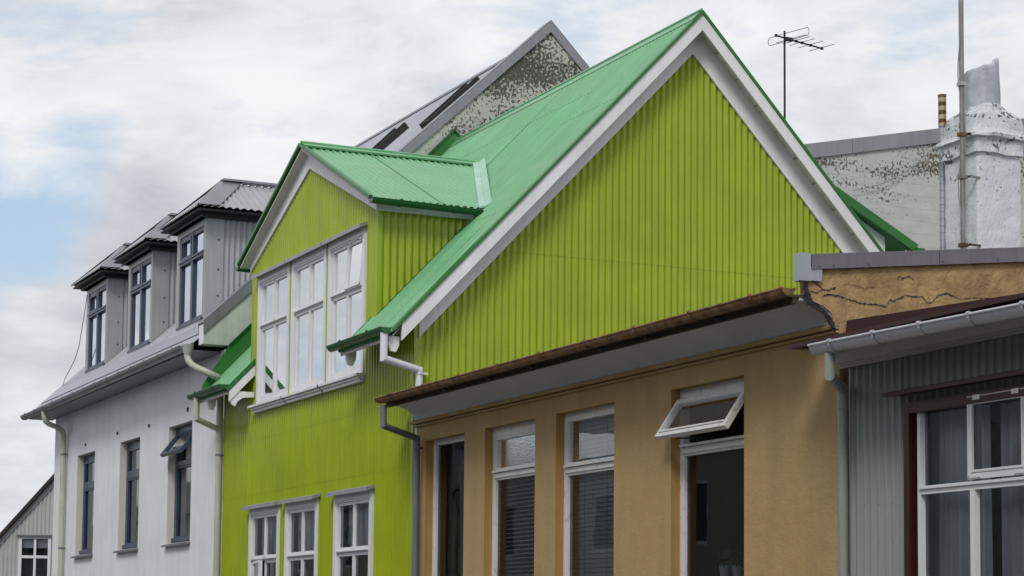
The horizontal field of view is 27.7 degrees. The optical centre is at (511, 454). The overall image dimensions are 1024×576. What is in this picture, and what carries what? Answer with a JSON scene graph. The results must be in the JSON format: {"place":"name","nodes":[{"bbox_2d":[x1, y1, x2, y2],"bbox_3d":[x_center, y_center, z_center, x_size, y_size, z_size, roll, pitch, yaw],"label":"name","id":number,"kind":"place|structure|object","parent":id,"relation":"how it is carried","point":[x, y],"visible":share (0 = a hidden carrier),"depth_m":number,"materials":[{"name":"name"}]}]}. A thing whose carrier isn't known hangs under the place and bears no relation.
{"place":"outdoors","nodes":[
{"label":"outdoors","id":0,"kind":"place"},
{"bbox_2d":[0,474,53,575],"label":"gabled house","id":1,"kind":"structure","parent":0,"point":[32,518],"depth_m":38.02,"materials":[{"name":"metal"}]},
{"bbox_2d":[16,535,52,575],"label":"window","id":2,"kind":"structure","parent":1,"relation":"in","point":[35,561],"depth_m":38.26,"materials":[{"name":"wood"}]},
{"bbox_2d":[22,539,47,547],"bbox_3d":[-8.713,1.623,38.071,0.480,0.170,0.224,3,-5,-25],"label":"roller blind","id":3,"kind":"object","parent":1,"relation":"in","point":[29,543],"visible":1,"depth_m":38.07,"materials":[{"name":"white fabric"}]},
{"bbox_2d":[0,0,1023,531],"label":"sky","id":4,"kind":"structure","parent":0,"point":[116,116],"materials":[{"name":"white"}]},
{"bbox_2d":[786,293,1023,575],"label":"sage house","id":5,"kind":"structure","parent":0,"point":[910,371],"depth_m":12.58,"materials":[{"name":"silver metal"}]},
{"bbox_2d":[848,368,1023,575],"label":"window","id":6,"kind":"structure","parent":5,"relation":"in","point":[917,489],"depth_m":12.38,"materials":[{"name":"white wood"}]},
{"bbox_2d":[928,405,992,575],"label":"curtain","id":7,"kind":"object","parent":5,"relation":"in","point":[949,531],"visible":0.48,"depth_m":12.54,"materials":[{"name":"grey fabric"}]},
{"bbox_2d":[1000,401,1023,575],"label":"curtain","id":8,"kind":"object","parent":5,"relation":"in","point":[1012,501],"visible":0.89,"depth_m":12.13,"materials":[{"name":"grey fabric"}]},
{"label":"ground","id":9,"kind":"structure","parent":0,"visible":0},
{"bbox_2d":[20,20,589,575],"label":"white house","id":10,"kind":"structure","parent":9,"relation":"on","point":[168,316],"depth_m":28.68,"materials":[{"name":"paint"}]},
{"bbox_2d":[62,295,87,385],"bbox_3d":[-7.096,-1.839,33.673,0.188,1.438,1.044,3,-6,-30],"label":"loose wire","id":11,"kind":"object","parent":10,"relation":"hanging from","point":[79,342],"visible":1,"depth_m":33.47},
{"bbox_2d":[71,453,94,557],"bbox_3d":[-6.345,0.798,32.337,0.720,1.615,1.203,3,-5,-25],"label":"window","id":12,"kind":"structure","parent":10,"relation":"in","point":[88,482],"depth_m":32.70,"materials":[{"name":"metal"}]},
{"bbox_2d":[91,463,94,547],"bbox_3d":[-6.399,0.788,32.312,0.040,1.500,1.043,3,-5,-25],"label":"curtain","id":13,"kind":"object","parent":10,"relation":"in","point":[92,509],"visible":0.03,"depth_m":32.72,"materials":[{"name":"grey fabric"}]},
{"bbox_2d":[85,285,105,372],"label":"dormer window","id":14,"kind":"structure","parent":10,"relation":"in","point":[96,316],"depth_m":32.89,"materials":[{"name":"grey glass"}]},
{"bbox_2d":[113,439,139,552],"bbox_3d":[-5.218,0.602,29.914,0.720,1.615,1.180,3,-5,-25],"label":"window","id":15,"kind":"structure","parent":10,"relation":"in","point":[132,473],"depth_m":30.27,"materials":[{"name":"wood"}]},
{"bbox_2d":[135,449,139,541],"bbox_3d":[-5.272,0.592,29.890,0.038,1.500,1.020,3,-5,-25],"label":"curtain","id":16,"kind":"object","parent":10,"relation":"in","point":[137,494],"visible":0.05,"depth_m":30.25,"materials":[{"name":"grey fabric"}]},
{"bbox_2d":[127,257,151,352],"bbox_3d":[-5.437,-2.185,30.478,0.090,1.270,1.196,3,-5,-25],"label":"dormer window","id":17,"kind":"structure","parent":10,"relation":"in","point":[140,292],"depth_m":30.48,"materials":[{"name":"grey glass"}]},
{"bbox_2d":[160,423,191,546],"bbox_3d":[-4.156,0.409,27.533,0.800,1.615,1.186,3,-5,-25],"label":"window","id":18,"kind":"structure","parent":10,"relation":"in","point":[178,445],"depth_m":27.85,"materials":[{"name":"glass"}]},
{"bbox_2d":[184,441,191,534],"bbox_3d":[-4.173,0.400,27.525,0.040,1.500,1.026,3,-5,-25],"label":"curtain","id":19,"kind":"object","parent":10,"relation":"in","point":[187,494],"visible":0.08,"depth_m":27.90,"materials":[{"name":"grey fabric"}]},
{"bbox_2d":[176,226,203,329],"bbox_3d":[-4.321,-2.379,28.077,0.090,1.270,1.196,3,-5,-25],"label":"dormer window","id":20,"kind":"structure","parent":10,"relation":"in","point":[192,245],"depth_m":28.08,"materials":[{"name":"grey glass"}]},
{"bbox_2d":[187,8,924,575],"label":"green house","id":21,"kind":"structure","parent":9,"relation":"on","point":[675,168],"depth_m":21.61,"materials":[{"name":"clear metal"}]},
{"bbox_2d":[242,500,279,575],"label":"window","id":22,"kind":"structure","parent":21,"relation":"in","point":[259,564],"depth_m":24.16,"materials":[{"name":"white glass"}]},
{"bbox_2d":[247,261,289,412],"bbox_3d":[-2.772,-1.354,24.016,0.165,1.655,1.250,3,-5,-25],"label":"window","id":23,"kind":"structure","parent":21,"relation":"in","point":[272,367],"depth_m":24.05,"materials":[{"name":"white glass"}]},
{"bbox_2d":[261,516,276,554],"bbox_3d":[-2.752,0.955,24.050,0.031,0.530,0.907,3,-5,-25],"label":"net curtain","id":24,"kind":"object","parent":21,"relation":"in","point":[273,523],"visible":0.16,"depth_m":24.10,"materials":[{"name":"grey fabric"}]},
{"bbox_2d":[277,493,319,575],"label":"window","id":25,"kind":"structure","parent":21,"relation":"in","point":[303,563],"depth_m":23.03,"materials":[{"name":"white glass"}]},
{"bbox_2d":[280,243,326,402],"bbox_3d":[-2.258,-1.443,22.911,0.165,1.655,1.253,3,-5,-25],"label":"window","id":26,"kind":"structure","parent":21,"relation":"in","point":[309,266],"depth_m":22.94,"materials":[{"name":"white glass"}]},
{"bbox_2d":[298,511,314,551],"bbox_3d":[-2.204,0.860,22.869,0.032,0.530,0.881,3,-5,-25],"label":"net curtain","id":27,"kind":"object","parent":21,"relation":"in","point":[310,528],"visible":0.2,"depth_m":22.93,"materials":[{"name":"white fabric"}]},
{"bbox_2d":[317,221,367,392],"bbox_3d":[-1.756,-1.530,21.831,0.165,1.655,1.210,3,-5,-25],"label":"window","id":28,"kind":"structure","parent":21,"relation":"in","point":[347,250],"depth_m":21.85,"materials":[{"name":"white glass"}]},
{"bbox_2d":[326,484,374,575],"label":"window","id":29,"kind":"structure","parent":21,"relation":"in","point":[356,560],"depth_m":21.59,"materials":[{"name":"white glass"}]},
{"bbox_2d":[348,503,368,546],"bbox_3d":[-1.528,0.742,21.414,0.032,0.530,0.912,3,-5,-25],"label":"net curtain","id":30,"kind":"object","parent":21,"relation":"in","point":[363,521],"visible":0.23,"depth_m":21.48,"materials":[{"name":"white fabric"}]},
{"bbox_2d":[768,27,833,119],"bbox_3d":[3.511,-3.218,25.113,0.872,3.814,0.680,3,-5,-25],"label":"tv antenna","id":31,"kind":"object","parent":21,"relation":"on","point":[787,39],"visible":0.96,"depth_m":25.13,"materials":[{"name":"grey metal"}]},
{"bbox_2d":[373,58,1023,575],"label":"ochre house","id":32,"kind":"structure","parent":9,"relation":"on","point":[709,434],"depth_m":15.80,"materials":[{"name":"paint"}]},
{"bbox_2d":[432,435,463,575],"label":"window","id":33,"kind":"structure","parent":32,"relation":"in","point":[458,440],"depth_m":19.66,"materials":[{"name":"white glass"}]},
{"bbox_2d":[500,479,534,575],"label":"venetian blind","id":34,"kind":"object","parent":32,"relation":"in","point":[510,524],"visible":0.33,"depth_m":18.23,"materials":[{"name":"grey plastic"}]},
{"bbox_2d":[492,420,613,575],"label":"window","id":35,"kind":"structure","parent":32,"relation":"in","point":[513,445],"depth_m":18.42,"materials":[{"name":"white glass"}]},
{"bbox_2d":[563,404,613,575],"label":"window","id":36,"kind":"structure","parent":32,"relation":"in","point":[588,434],"depth_m":16.93,"materials":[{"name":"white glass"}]},
{"bbox_2d":[572,470,613,575],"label":"venetian blind","id":37,"kind":"object","parent":32,"relation":"in","point":[600,561],"visible":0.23,"depth_m":16.91,"materials":[{"name":"grey plastic"}]},
{"bbox_2d":[654,378,743,575],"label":"window","id":38,"kind":"structure","parent":32,"relation":"in","point":[707,420],"depth_m":15.82,"materials":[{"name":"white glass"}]},
{"bbox_2d":[716,548,736,575],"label":"potted plant","id":39,"kind":"object","parent":32,"relation":"on","point":[726,570],"visible":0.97,"depth_m":15.14,"materials":[{"name":"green plant"}]},
{"bbox_2d":[729,549,743,575],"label":"potted plant","id":40,"kind":"object","parent":32,"relation":"on","point":[738,570],"visible":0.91,"depth_m":14.98,"materials":[{"name":"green plant"}]},
{"bbox_2d":[956,0,980,248],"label":"antenna pole","id":41,"kind":"object","parent":32,"relation":"attached to","point":[961,83],"visible":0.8,"depth_m":21.25,"materials":[{"name":"metal"}]},
{"bbox_2d":[804,118,1023,250],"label":"back house","id":42,"kind":"structure","parent":9,"relation":"on","point":[893,180],"depth_m":28.14,"materials":[{"name":"paint"}]}
]}

